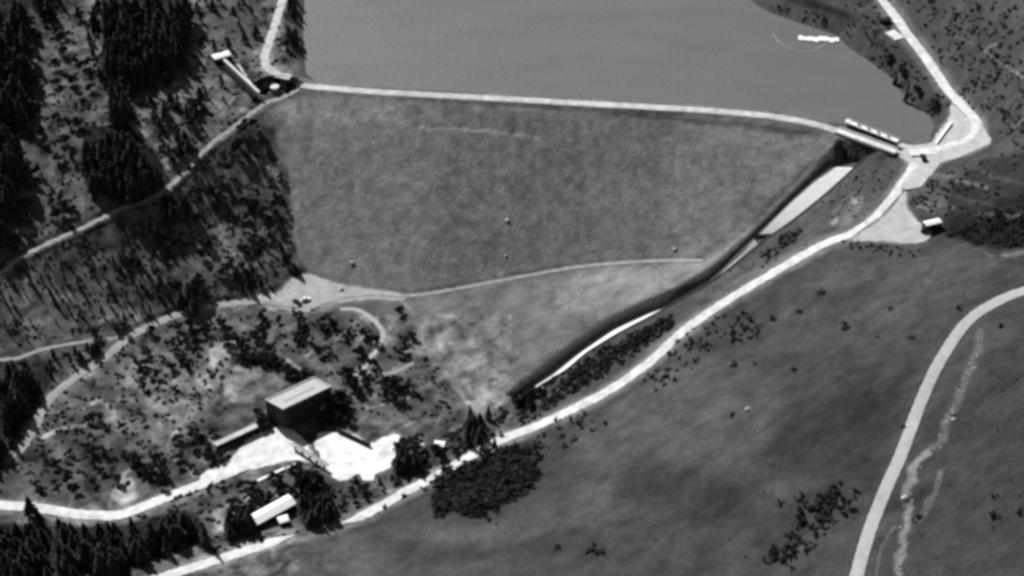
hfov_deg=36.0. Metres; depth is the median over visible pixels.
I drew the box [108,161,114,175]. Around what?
conifer tree
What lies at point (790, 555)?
shrub
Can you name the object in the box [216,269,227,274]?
leafy tree
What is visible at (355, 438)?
retaining wall
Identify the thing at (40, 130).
leafy tree
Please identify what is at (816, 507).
shrub
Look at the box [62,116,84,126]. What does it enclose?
leafy tree
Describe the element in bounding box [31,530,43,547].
conifer tree
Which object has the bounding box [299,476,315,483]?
leafy tree
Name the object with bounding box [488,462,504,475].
shrub
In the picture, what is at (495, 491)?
shrub
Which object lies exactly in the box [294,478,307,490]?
leafy tree
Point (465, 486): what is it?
shrub
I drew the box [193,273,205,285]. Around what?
leafy tree
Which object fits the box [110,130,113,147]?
conifer tree
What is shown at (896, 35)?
lookout platform
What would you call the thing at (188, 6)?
conifer tree
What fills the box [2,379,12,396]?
conifer tree
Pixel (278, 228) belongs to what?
leafy tree
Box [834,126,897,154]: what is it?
spillway bridge
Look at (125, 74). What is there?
conifer tree
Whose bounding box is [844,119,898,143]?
gate gallery
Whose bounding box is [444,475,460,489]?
shrub
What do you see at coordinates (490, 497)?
shrub
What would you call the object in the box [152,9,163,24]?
conifer tree
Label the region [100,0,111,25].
conifer tree
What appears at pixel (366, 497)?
leafy tree
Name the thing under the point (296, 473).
leafy tree
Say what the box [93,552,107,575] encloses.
conifer tree
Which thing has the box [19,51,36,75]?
conifer tree
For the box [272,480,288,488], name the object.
leafy tree
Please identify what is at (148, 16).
conifer tree
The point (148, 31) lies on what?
conifer tree
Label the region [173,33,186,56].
conifer tree
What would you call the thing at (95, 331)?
leafy tree
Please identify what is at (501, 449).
shrub
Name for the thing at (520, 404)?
leafy tree
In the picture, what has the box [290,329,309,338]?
leafy tree
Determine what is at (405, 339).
leafy tree
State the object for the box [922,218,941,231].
roadside building
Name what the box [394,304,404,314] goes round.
leafy tree
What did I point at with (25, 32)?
conifer tree
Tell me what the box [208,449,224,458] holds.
leafy tree
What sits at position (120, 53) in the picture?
conifer tree
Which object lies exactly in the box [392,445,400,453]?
leafy tree
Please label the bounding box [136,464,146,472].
leafy tree
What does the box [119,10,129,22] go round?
conifer tree
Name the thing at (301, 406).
window
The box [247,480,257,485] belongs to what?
leafy tree
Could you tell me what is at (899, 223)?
apron surface
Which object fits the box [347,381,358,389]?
leafy tree
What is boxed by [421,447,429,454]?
leafy tree
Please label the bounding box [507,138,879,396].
spillway
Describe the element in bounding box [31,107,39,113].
leafy tree
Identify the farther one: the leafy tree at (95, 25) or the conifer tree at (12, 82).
the leafy tree at (95, 25)
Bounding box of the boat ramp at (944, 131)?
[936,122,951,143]
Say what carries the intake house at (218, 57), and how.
on the ground at (482, 348)
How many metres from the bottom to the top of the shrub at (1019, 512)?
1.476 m
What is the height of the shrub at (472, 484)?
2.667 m
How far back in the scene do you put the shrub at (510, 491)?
626.44 m
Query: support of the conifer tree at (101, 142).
on the ground at (482, 348)
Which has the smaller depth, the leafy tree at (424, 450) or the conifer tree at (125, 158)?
the leafy tree at (424, 450)
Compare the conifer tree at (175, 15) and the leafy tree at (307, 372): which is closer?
the leafy tree at (307, 372)
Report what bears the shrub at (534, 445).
on the ground at (482, 348)
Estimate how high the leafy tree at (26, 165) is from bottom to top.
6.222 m
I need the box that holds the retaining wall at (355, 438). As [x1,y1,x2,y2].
[336,428,370,446]
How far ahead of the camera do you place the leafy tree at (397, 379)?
691.70 m
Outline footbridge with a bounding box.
[290,441,328,468]
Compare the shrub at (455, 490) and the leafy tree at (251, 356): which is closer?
the shrub at (455, 490)
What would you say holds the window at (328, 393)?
in the powerhouse
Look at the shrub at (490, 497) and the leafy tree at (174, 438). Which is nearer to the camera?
the shrub at (490, 497)
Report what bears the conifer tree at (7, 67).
on the ground at (482, 348)
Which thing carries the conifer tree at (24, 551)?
on the ground at (482, 348)
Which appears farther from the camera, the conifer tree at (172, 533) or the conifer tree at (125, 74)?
the conifer tree at (125, 74)
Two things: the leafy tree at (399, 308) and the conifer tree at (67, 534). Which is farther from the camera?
the leafy tree at (399, 308)
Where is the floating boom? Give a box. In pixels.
[772,33,824,52]
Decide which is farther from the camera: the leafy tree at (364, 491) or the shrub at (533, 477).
the leafy tree at (364, 491)
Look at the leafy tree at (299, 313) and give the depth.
722.03 m
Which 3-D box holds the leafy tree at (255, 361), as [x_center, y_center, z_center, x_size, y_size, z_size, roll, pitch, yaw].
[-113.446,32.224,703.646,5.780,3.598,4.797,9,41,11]
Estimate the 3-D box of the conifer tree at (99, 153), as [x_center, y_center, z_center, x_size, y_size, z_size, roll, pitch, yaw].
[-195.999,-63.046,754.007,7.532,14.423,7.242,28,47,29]
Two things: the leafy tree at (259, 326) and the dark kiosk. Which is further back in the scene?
the dark kiosk
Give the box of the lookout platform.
[885,30,903,40]
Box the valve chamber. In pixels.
[270,84,278,91]
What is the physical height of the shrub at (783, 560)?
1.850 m
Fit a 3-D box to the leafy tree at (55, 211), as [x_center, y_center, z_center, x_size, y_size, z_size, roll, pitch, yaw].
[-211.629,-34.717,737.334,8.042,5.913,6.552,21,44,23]
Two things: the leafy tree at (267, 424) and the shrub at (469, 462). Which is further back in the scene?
the leafy tree at (267, 424)
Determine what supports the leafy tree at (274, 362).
on the ground at (482, 348)
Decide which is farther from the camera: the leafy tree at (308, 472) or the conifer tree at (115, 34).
the conifer tree at (115, 34)
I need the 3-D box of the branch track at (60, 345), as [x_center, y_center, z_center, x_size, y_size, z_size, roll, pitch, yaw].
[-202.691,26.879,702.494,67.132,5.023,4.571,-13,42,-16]
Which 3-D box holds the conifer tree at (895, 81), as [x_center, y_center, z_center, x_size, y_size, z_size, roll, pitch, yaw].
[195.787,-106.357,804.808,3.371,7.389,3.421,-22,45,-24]
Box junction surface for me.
[895,96,990,188]
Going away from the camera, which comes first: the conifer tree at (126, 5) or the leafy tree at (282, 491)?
the leafy tree at (282, 491)
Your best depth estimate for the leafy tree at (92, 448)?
658.03 m
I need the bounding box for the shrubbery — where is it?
[545,0,1023,564]
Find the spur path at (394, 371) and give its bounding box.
[367,362,413,375]
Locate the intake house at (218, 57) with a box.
[211,50,231,64]
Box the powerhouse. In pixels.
[265,377,332,428]
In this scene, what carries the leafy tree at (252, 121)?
on the ground at (482, 348)
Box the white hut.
[434,440,445,448]
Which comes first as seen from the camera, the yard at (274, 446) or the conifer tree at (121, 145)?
the yard at (274, 446)
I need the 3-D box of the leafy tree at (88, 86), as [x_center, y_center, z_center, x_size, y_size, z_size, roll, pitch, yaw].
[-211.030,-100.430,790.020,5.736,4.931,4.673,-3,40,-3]
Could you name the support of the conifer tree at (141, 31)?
on the ground at (482, 348)
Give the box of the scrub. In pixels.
[0,0,1023,572]
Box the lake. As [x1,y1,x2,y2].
[303,0,933,141]
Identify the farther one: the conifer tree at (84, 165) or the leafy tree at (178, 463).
the conifer tree at (84, 165)
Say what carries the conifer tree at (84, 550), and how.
on the ground at (482, 348)
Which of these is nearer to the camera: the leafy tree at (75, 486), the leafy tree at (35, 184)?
the leafy tree at (75, 486)
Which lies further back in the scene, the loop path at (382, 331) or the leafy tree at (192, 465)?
the loop path at (382, 331)
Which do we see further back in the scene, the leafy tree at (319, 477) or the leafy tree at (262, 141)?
the leafy tree at (262, 141)
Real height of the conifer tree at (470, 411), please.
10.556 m
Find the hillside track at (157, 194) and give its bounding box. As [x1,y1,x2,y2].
[0,89,298,274]
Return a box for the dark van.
[920,154,926,161]
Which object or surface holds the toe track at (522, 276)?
on the ground at (482, 348)
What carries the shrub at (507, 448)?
on the ground at (482, 348)
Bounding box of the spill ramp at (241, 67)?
[237,63,254,82]
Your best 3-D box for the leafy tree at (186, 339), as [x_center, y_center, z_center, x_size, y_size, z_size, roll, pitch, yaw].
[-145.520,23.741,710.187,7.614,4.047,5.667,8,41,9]
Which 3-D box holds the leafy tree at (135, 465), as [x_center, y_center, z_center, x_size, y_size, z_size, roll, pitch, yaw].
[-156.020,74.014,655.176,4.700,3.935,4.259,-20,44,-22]
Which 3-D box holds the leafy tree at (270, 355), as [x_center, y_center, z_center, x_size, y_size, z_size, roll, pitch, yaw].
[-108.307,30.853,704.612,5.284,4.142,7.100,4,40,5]
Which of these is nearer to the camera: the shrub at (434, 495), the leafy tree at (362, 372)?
the shrub at (434, 495)
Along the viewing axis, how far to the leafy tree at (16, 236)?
727.71 m
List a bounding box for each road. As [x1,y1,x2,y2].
[0,454,268,519]
[8,299,297,458]
[155,535,293,575]
[260,0,291,78]
[300,83,838,132]
[341,162,919,523]
[850,287,1023,575]
[878,0,981,155]
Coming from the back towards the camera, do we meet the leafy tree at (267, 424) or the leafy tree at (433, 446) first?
the leafy tree at (267, 424)
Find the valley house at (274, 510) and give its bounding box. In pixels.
[251,494,296,526]
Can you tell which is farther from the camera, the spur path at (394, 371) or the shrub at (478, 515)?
the spur path at (394, 371)
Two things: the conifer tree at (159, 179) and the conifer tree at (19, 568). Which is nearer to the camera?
the conifer tree at (19, 568)
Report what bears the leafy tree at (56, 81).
on the ground at (482, 348)
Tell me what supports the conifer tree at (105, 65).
on the ground at (482, 348)
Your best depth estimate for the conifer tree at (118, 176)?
743.65 m
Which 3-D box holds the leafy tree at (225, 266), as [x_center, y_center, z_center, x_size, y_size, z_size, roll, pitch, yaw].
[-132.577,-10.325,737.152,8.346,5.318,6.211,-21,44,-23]
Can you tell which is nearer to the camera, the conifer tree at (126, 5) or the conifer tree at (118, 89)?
the conifer tree at (118, 89)
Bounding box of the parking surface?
[242,274,406,311]
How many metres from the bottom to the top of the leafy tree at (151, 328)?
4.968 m
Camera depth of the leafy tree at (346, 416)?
677.84 m
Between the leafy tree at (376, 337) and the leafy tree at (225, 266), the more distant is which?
the leafy tree at (225, 266)
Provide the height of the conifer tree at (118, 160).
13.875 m
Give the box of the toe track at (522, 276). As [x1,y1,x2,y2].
[309,259,702,308]
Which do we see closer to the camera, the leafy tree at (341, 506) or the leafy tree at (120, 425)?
the leafy tree at (341, 506)
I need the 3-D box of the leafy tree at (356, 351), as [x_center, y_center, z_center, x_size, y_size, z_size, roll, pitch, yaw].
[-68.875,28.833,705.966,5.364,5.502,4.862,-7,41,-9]
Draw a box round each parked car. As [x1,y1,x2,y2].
[292,299,301,304]
[300,296,310,301]
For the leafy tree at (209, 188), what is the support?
on the ground at (482, 348)
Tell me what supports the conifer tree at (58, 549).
on the ground at (482, 348)
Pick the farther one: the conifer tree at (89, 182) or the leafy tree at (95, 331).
the conifer tree at (89, 182)
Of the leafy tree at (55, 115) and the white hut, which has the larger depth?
the leafy tree at (55, 115)
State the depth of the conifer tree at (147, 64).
793.67 m
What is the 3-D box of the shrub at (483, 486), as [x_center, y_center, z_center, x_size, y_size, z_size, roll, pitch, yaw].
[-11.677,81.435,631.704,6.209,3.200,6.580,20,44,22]
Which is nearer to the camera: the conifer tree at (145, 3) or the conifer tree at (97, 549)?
the conifer tree at (97, 549)
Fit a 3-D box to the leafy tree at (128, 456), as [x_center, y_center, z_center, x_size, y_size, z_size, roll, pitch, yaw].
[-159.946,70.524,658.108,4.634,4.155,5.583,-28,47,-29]
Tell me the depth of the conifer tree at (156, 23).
813.35 m
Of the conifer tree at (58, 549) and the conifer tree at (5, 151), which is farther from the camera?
the conifer tree at (5, 151)
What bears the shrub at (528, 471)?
on the ground at (482, 348)
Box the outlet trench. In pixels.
[253,75,303,94]
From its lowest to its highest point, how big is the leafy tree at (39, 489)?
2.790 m
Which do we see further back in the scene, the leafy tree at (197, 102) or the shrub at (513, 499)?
the leafy tree at (197, 102)
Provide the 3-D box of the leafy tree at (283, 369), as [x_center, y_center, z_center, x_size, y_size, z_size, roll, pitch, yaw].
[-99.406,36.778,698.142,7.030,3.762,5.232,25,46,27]
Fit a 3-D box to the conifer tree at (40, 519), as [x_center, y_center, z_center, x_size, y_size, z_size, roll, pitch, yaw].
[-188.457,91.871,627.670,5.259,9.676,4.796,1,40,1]
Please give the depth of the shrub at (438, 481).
644.66 m
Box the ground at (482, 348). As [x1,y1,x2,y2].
[0,0,1023,575]
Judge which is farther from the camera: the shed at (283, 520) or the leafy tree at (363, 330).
the leafy tree at (363, 330)
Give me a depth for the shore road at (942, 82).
794.53 m
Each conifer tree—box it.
[0,9,5,23]
[0,34,11,57]
[0,88,18,122]
[0,151,5,180]
[0,174,12,200]
[0,381,4,393]
[0,404,16,428]
[0,526,12,538]
[0,549,6,561]
[1,123,13,141]
[1,184,18,210]
[1,362,13,386]
[1,396,10,413]
[1,418,13,440]
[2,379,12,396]
[3,21,13,50]
[3,143,22,164]
[4,51,10,72]
[4,84,11,96]
[5,61,13,83]
[5,74,30,102]
[6,141,21,169]
[6,395,18,416]
[7,8,20,31]
[8,0,25,20]
[8,61,18,80]
[9,369,26,389]
[9,560,24,575]
[10,563,20,575]
[12,25,17,37]
[12,33,20,57]
[12,391,31,417]
[15,1,36,29]
[16,83,33,113]
[16,553,33,570]
[18,544,33,560]
[19,21,32,45]
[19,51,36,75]
[20,33,36,61]
[23,359,36,380]
[23,368,40,390]
[23,496,37,520]
[25,536,33,550]
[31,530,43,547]
[34,510,47,527]
[52,544,61,566]
[57,525,74,544]
[59,545,79,567]
[60,552,72,575]
[64,528,69,545]
[76,542,79,565]
[77,141,89,163]
[77,540,91,566]
[79,154,93,177]
[86,173,101,194]
[88,151,99,170]
[89,546,103,572]
[92,170,101,194]
[93,137,105,153]
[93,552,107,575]
[95,145,105,166]
[98,43,106,68]
[99,542,108,553]
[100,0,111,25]
[100,47,115,75]
[101,20,111,43]
[101,160,108,181]
[102,14,109,34]
[102,145,114,161]
[105,521,114,538]
[106,0,117,14]
[106,553,123,575]
[107,80,117,103]
[108,48,116,79]
[108,95,112,113]
[108,100,123,125]
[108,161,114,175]
[109,16,116,39]
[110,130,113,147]
[111,40,117,58]
[111,93,118,103]
[111,131,119,149]
[111,162,122,182]
[112,30,120,43]
[113,0,120,16]
[114,57,133,87]
[114,80,129,99]
[114,155,127,169]
[115,166,124,191]
[116,19,123,36]
[117,98,135,124]
[118,3,130,20]
[118,49,123,60]
[118,137,127,154]
[119,0,136,23]
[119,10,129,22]
[119,34,133,51]
[120,129,125,146]
[121,151,134,173]
[122,17,130,38]
[122,50,130,70]
[124,132,141,150]
[124,182,137,205]
[126,138,135,159]
[127,162,137,182]
[128,21,139,42]
[129,57,143,85]
[130,0,144,21]
[130,39,141,62]
[133,146,141,166]
[134,57,147,82]
[136,154,153,174]
[137,35,145,58]
[138,24,144,37]
[138,540,149,562]
[140,0,151,20]
[142,45,151,74]
[142,521,160,545]
[143,33,150,44]
[144,5,152,29]
[145,27,150,37]
[149,0,167,19]
[149,15,161,30]
[149,25,158,43]
[151,43,159,67]
[152,2,162,15]
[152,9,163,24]
[153,168,164,189]
[156,32,176,59]
[157,521,168,543]
[159,28,169,45]
[160,106,168,123]
[161,12,170,28]
[161,21,170,31]
[164,25,169,39]
[167,0,173,18]
[167,524,183,549]
[168,33,175,49]
[169,23,190,46]
[172,6,178,23]
[173,0,180,21]
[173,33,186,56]
[174,39,185,64]
[179,4,194,28]
[180,0,198,20]
[183,103,194,125]
[200,522,212,548]
[467,406,473,416]
[478,443,483,454]
[485,405,492,421]
[491,437,498,450]
[892,74,897,84]
[903,85,908,102]
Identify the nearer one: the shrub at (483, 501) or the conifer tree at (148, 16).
the shrub at (483, 501)
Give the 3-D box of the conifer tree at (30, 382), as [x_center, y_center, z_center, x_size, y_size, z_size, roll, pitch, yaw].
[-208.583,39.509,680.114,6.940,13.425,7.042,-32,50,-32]
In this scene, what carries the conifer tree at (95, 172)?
on the ground at (482, 348)
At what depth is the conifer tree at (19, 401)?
668.75 m
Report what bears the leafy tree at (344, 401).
on the ground at (482, 348)
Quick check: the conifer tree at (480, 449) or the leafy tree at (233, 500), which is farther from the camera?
the conifer tree at (480, 449)
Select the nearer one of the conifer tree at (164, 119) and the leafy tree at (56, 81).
the conifer tree at (164, 119)
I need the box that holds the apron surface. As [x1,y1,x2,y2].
[853,189,930,242]
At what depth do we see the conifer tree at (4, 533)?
615.19 m
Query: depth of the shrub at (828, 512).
583.03 m
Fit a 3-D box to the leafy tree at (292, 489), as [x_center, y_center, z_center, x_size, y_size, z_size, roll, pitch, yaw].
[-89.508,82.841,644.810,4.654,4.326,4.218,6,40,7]
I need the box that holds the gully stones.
[896,337,982,573]
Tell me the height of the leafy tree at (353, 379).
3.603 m
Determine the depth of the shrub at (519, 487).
630.07 m
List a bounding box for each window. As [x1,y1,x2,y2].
[285,411,289,422]
[292,407,296,418]
[299,404,303,415]
[306,401,310,412]
[313,398,317,408]
[320,395,323,404]
[327,391,330,402]
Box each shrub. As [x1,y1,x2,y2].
[428,478,444,487]
[430,489,444,498]
[430,497,451,508]
[432,485,453,501]
[433,501,452,513]
[433,504,447,518]
[436,473,452,488]
[440,464,451,478]
[440,465,462,482]
[441,498,463,509]
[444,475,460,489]
[451,464,465,477]
[451,481,461,494]
[452,499,470,510]
[457,460,472,470]
[458,481,479,494]
[459,484,468,490]
[460,502,482,517]
[463,458,478,474]
[463,508,474,514]
[464,470,475,481]
[465,492,477,509]
[467,488,486,497]
[470,463,479,472]
[472,486,493,497]
[472,496,489,507]
[473,484,487,494]
[473,505,485,516]
[474,459,493,466]
[474,473,493,484]
[475,498,500,522]
[476,477,491,490]
[480,446,498,458]
[481,494,499,512]
[485,455,493,467]
[485,461,499,471]
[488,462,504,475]
[491,497,507,508]
[492,473,509,483]
[492,478,506,492]
[492,479,517,495]
[493,447,508,461]
[493,484,508,501]
[496,476,510,489]
[498,456,510,465]
[500,489,509,500]
[502,485,521,499]
[505,444,519,454]
[506,495,517,502]
[507,451,528,462]
[507,472,522,487]
[508,463,522,473]
[510,442,526,457]
[510,469,517,479]
[514,479,524,491]
[517,455,527,462]
[517,479,532,489]
[519,469,531,476]
[519,488,528,496]
[522,447,530,453]
[522,456,538,464]
[524,462,533,467]
[524,473,535,480]
[524,475,536,489]
[526,474,539,484]
[527,443,537,451]
[527,450,542,461]
[530,467,541,477]
[588,541,605,554]
[661,370,668,377]
[729,359,737,367]
[768,548,778,553]
[769,313,777,321]
[779,557,787,566]
[780,543,790,552]
[786,550,796,558]
[787,541,798,549]
[789,526,800,538]
[795,513,805,524]
[797,506,803,513]
[802,501,814,511]
[803,542,815,549]
[808,498,821,510]
[809,532,819,543]
[817,500,830,508]
[821,509,833,513]
[826,489,840,499]
[826,498,835,508]
[830,489,845,499]
[840,321,850,329]
[847,505,859,519]
[852,487,860,497]
[951,12,961,18]
[988,509,1002,518]
[1016,508,1022,516]
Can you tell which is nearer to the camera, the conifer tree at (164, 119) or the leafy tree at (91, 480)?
the leafy tree at (91, 480)
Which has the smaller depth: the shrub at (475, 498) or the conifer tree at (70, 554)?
the conifer tree at (70, 554)
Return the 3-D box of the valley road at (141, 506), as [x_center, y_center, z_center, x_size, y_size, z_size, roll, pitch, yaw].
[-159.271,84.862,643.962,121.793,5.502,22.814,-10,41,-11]
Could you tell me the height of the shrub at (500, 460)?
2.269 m
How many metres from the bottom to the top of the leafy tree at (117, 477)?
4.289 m
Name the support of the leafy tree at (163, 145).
on the ground at (482, 348)
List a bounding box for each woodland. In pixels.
[0,0,486,575]
[17,17,347,390]
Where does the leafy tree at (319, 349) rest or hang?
on the ground at (482, 348)
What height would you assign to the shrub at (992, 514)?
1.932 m
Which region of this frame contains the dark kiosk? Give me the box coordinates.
[880,16,890,23]
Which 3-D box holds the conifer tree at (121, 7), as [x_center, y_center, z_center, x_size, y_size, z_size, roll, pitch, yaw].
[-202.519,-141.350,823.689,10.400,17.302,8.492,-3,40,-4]
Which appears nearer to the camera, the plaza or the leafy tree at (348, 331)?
the plaza
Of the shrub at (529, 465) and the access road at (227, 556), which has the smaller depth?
the access road at (227, 556)
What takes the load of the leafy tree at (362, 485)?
on the ground at (482, 348)
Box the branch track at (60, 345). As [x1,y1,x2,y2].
[0,336,123,361]
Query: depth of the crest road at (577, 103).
785.52 m
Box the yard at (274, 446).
[200,427,319,479]
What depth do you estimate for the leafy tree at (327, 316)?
720.45 m
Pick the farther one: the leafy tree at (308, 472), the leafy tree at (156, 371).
the leafy tree at (156, 371)
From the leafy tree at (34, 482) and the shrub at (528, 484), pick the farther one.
the leafy tree at (34, 482)
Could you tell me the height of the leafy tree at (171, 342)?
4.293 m
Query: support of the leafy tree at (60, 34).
on the ground at (482, 348)
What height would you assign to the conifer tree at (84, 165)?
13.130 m
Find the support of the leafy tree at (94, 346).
on the ground at (482, 348)
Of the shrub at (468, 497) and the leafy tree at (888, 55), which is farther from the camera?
the leafy tree at (888, 55)
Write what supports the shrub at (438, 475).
on the ground at (482, 348)
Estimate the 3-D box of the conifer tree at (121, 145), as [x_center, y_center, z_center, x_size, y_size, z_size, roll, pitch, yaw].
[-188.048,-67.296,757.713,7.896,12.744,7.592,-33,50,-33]
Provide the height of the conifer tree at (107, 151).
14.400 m
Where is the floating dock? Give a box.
[798,35,838,42]
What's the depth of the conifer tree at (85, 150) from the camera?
753.97 m
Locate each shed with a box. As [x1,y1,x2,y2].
[214,423,257,448]
[277,514,289,526]
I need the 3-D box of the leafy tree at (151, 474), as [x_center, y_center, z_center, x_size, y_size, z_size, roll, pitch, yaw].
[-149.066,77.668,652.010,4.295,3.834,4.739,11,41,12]
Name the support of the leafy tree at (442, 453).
on the ground at (482, 348)
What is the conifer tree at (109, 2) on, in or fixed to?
on the ground at (482, 348)
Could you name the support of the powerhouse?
on the ground at (482, 348)
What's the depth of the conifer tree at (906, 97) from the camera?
791.49 m
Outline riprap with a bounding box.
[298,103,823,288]
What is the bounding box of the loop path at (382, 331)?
[340,307,385,376]
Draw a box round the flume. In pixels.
[217,58,260,100]
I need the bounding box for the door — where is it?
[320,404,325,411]
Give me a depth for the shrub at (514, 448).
653.31 m
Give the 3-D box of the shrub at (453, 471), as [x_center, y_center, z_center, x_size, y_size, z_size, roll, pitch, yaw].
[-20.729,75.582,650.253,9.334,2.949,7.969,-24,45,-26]
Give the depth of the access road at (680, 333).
686.61 m
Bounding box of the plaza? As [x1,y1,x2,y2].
[314,432,399,480]
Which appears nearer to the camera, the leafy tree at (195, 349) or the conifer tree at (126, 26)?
the leafy tree at (195, 349)
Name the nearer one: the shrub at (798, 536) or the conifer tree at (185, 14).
the shrub at (798, 536)
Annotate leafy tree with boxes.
[8,232,21,241]
[14,147,25,159]
[14,212,30,224]
[21,163,29,169]
[26,94,36,101]
[28,480,39,485]
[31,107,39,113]
[31,164,40,173]
[31,181,41,186]
[34,484,44,491]
[35,126,44,134]
[38,139,49,146]
[38,449,52,457]
[43,24,60,33]
[47,58,61,69]
[47,197,55,205]
[48,77,61,84]
[50,207,67,217]
[50,459,61,467]
[51,111,60,118]
[52,154,65,161]
[55,30,70,38]
[56,193,63,200]
[57,134,69,143]
[58,46,67,55]
[59,199,71,205]
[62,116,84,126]
[62,473,71,482]
[63,205,76,211]
[64,448,72,454]
[65,74,75,82]
[69,152,76,160]
[70,482,80,492]
[71,53,78,62]
[72,7,83,18]
[75,91,83,97]
[78,56,90,67]
[84,410,105,422]
[85,82,95,90]
[86,444,104,454]
[87,22,97,29]
[87,326,101,336]
[87,342,98,352]
[88,476,96,485]
[95,465,104,472]
[99,76,109,85]
[100,448,113,455]
[110,320,127,330]
[112,474,121,483]
[118,422,126,427]
[122,452,134,460]
[130,452,141,463]
[131,461,141,468]
[132,356,148,366]
[136,365,148,373]
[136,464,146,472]
[139,381,146,389]
[140,349,150,355]
[140,468,149,476]
[145,469,155,478]
[146,325,155,335]
[148,453,158,459]
[152,368,160,377]
[153,467,165,474]
[156,478,167,488]
[157,471,169,478]
[158,143,165,147]
[163,339,176,346]
[165,361,176,369]
[171,147,185,155]
[171,433,183,441]
[173,322,182,328]
[173,349,187,360]
[174,460,183,466]
[175,451,183,458]
[180,335,197,344]
[184,317,193,326]
[185,97,202,106]
[186,424,199,437]
[186,439,201,447]
[186,462,195,468]
[187,166,200,172]
[187,327,200,337]
[191,213,199,220]
[192,347,199,354]
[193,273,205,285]
[196,248,205,257]
[196,433,208,441]
[198,323,211,335]
[202,239,212,246]
[202,446,212,455]
[203,158,210,164]
[203,184,221,194]
[207,428,218,434]
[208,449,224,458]
[215,314,225,325]
[216,191,226,200]
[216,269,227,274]
[218,332,232,347]
[220,257,234,270]
[224,162,232,170]
[224,325,232,330]
[226,496,241,504]
[226,503,235,513]
[231,136,251,150]
[232,333,240,340]
[236,118,247,131]
[236,240,247,251]
[236,353,246,362]
[236,479,249,488]
[237,337,252,346]
[240,352,248,357]
[241,267,249,276]
[242,211,250,219]
[243,496,264,509]
[245,352,255,364]
[246,234,258,242]
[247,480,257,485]
[248,330,259,339]
[249,118,259,127]
[249,199,257,205]
[249,493,261,504]
[250,233,260,238]
[251,355,263,363]
[252,407,259,414]
[254,323,265,331]
[256,307,267,322]
[256,357,270,366]
[257,204,267,215]
[257,412,270,419]
[257,417,268,427]
[258,138,269,143]
[258,489,274,501]
[259,235,266,242]
[259,335,267,343]
[262,420,270,427]
[264,349,274,359]
[266,232,275,239]
[266,471,276,479]
[268,200,276,208]
[269,358,278,364]
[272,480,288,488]
[274,485,286,496]
[275,226,287,231]
[276,474,284,480]
[279,39,288,46]
[279,366,294,373]
[287,367,294,373]
[287,485,297,493]
[288,460,303,476]
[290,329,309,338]
[290,368,300,378]
[292,309,303,318]
[293,471,301,484]
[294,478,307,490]
[297,324,306,329]
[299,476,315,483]
[300,368,308,378]
[300,465,317,480]
[302,489,312,498]
[303,367,315,379]
[309,472,324,485]
[313,345,325,355]
[318,483,331,489]
[319,312,332,321]
[319,322,327,328]
[323,407,345,419]
[328,318,337,326]
[332,389,343,396]
[332,390,342,402]
[337,366,349,376]
[337,504,344,509]
[338,397,352,409]
[340,495,346,502]
[343,411,354,420]
[346,326,352,334]
[347,367,354,375]
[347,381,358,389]
[349,377,358,382]
[349,488,355,494]
[352,346,363,355]
[352,386,362,394]
[357,369,372,377]
[358,327,372,334]
[358,483,369,489]
[361,488,369,494]
[362,381,371,390]
[363,495,371,499]
[366,357,378,366]
[370,334,380,340]
[377,392,386,398]
[379,379,389,389]
[383,375,394,385]
[386,388,406,400]
[390,375,403,385]
[390,475,402,485]
[392,345,408,355]
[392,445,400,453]
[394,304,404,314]
[398,334,410,343]
[402,382,416,389]
[403,449,416,456]
[404,440,420,451]
[408,331,416,337]
[417,464,427,475]
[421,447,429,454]
[430,443,440,455]
[434,447,446,457]
[452,451,460,455]
[509,393,524,404]
[516,399,524,406]
[520,396,530,404]
[524,384,536,394]
[525,401,534,407]
[530,381,546,395]
[883,53,894,59]
[897,67,908,74]
[913,85,922,93]
[928,99,939,108]
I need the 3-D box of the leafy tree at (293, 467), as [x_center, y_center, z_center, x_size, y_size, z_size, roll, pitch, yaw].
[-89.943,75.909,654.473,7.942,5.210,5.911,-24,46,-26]
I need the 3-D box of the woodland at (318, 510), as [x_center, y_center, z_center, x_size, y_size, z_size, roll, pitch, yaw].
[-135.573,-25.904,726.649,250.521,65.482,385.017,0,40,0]
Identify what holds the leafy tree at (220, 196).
on the ground at (482, 348)
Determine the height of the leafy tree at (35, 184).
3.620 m
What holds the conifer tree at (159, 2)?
on the ground at (482, 348)
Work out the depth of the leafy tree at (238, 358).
703.32 m
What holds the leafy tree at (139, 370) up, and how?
on the ground at (482, 348)
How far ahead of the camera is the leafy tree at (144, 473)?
652.29 m
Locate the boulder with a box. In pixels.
[901,495,908,500]
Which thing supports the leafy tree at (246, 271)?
on the ground at (482, 348)
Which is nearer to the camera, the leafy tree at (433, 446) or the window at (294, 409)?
the leafy tree at (433, 446)
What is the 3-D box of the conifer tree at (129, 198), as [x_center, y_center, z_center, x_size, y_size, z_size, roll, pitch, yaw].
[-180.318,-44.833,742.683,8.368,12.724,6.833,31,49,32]
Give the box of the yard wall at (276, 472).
[256,460,302,481]
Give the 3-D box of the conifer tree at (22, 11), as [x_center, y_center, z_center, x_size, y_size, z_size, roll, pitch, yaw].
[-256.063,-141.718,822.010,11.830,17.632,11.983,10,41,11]
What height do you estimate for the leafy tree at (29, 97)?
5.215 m
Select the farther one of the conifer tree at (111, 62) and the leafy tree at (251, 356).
the conifer tree at (111, 62)
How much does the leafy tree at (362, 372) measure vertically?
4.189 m
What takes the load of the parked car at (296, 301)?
on the parking surface
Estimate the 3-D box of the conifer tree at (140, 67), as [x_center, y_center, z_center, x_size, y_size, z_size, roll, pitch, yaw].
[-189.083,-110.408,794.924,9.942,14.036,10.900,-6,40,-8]
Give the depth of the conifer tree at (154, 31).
803.52 m
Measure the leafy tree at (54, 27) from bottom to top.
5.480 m
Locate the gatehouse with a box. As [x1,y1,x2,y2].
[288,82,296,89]
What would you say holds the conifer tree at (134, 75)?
on the ground at (482, 348)
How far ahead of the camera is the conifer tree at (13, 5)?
822.65 m

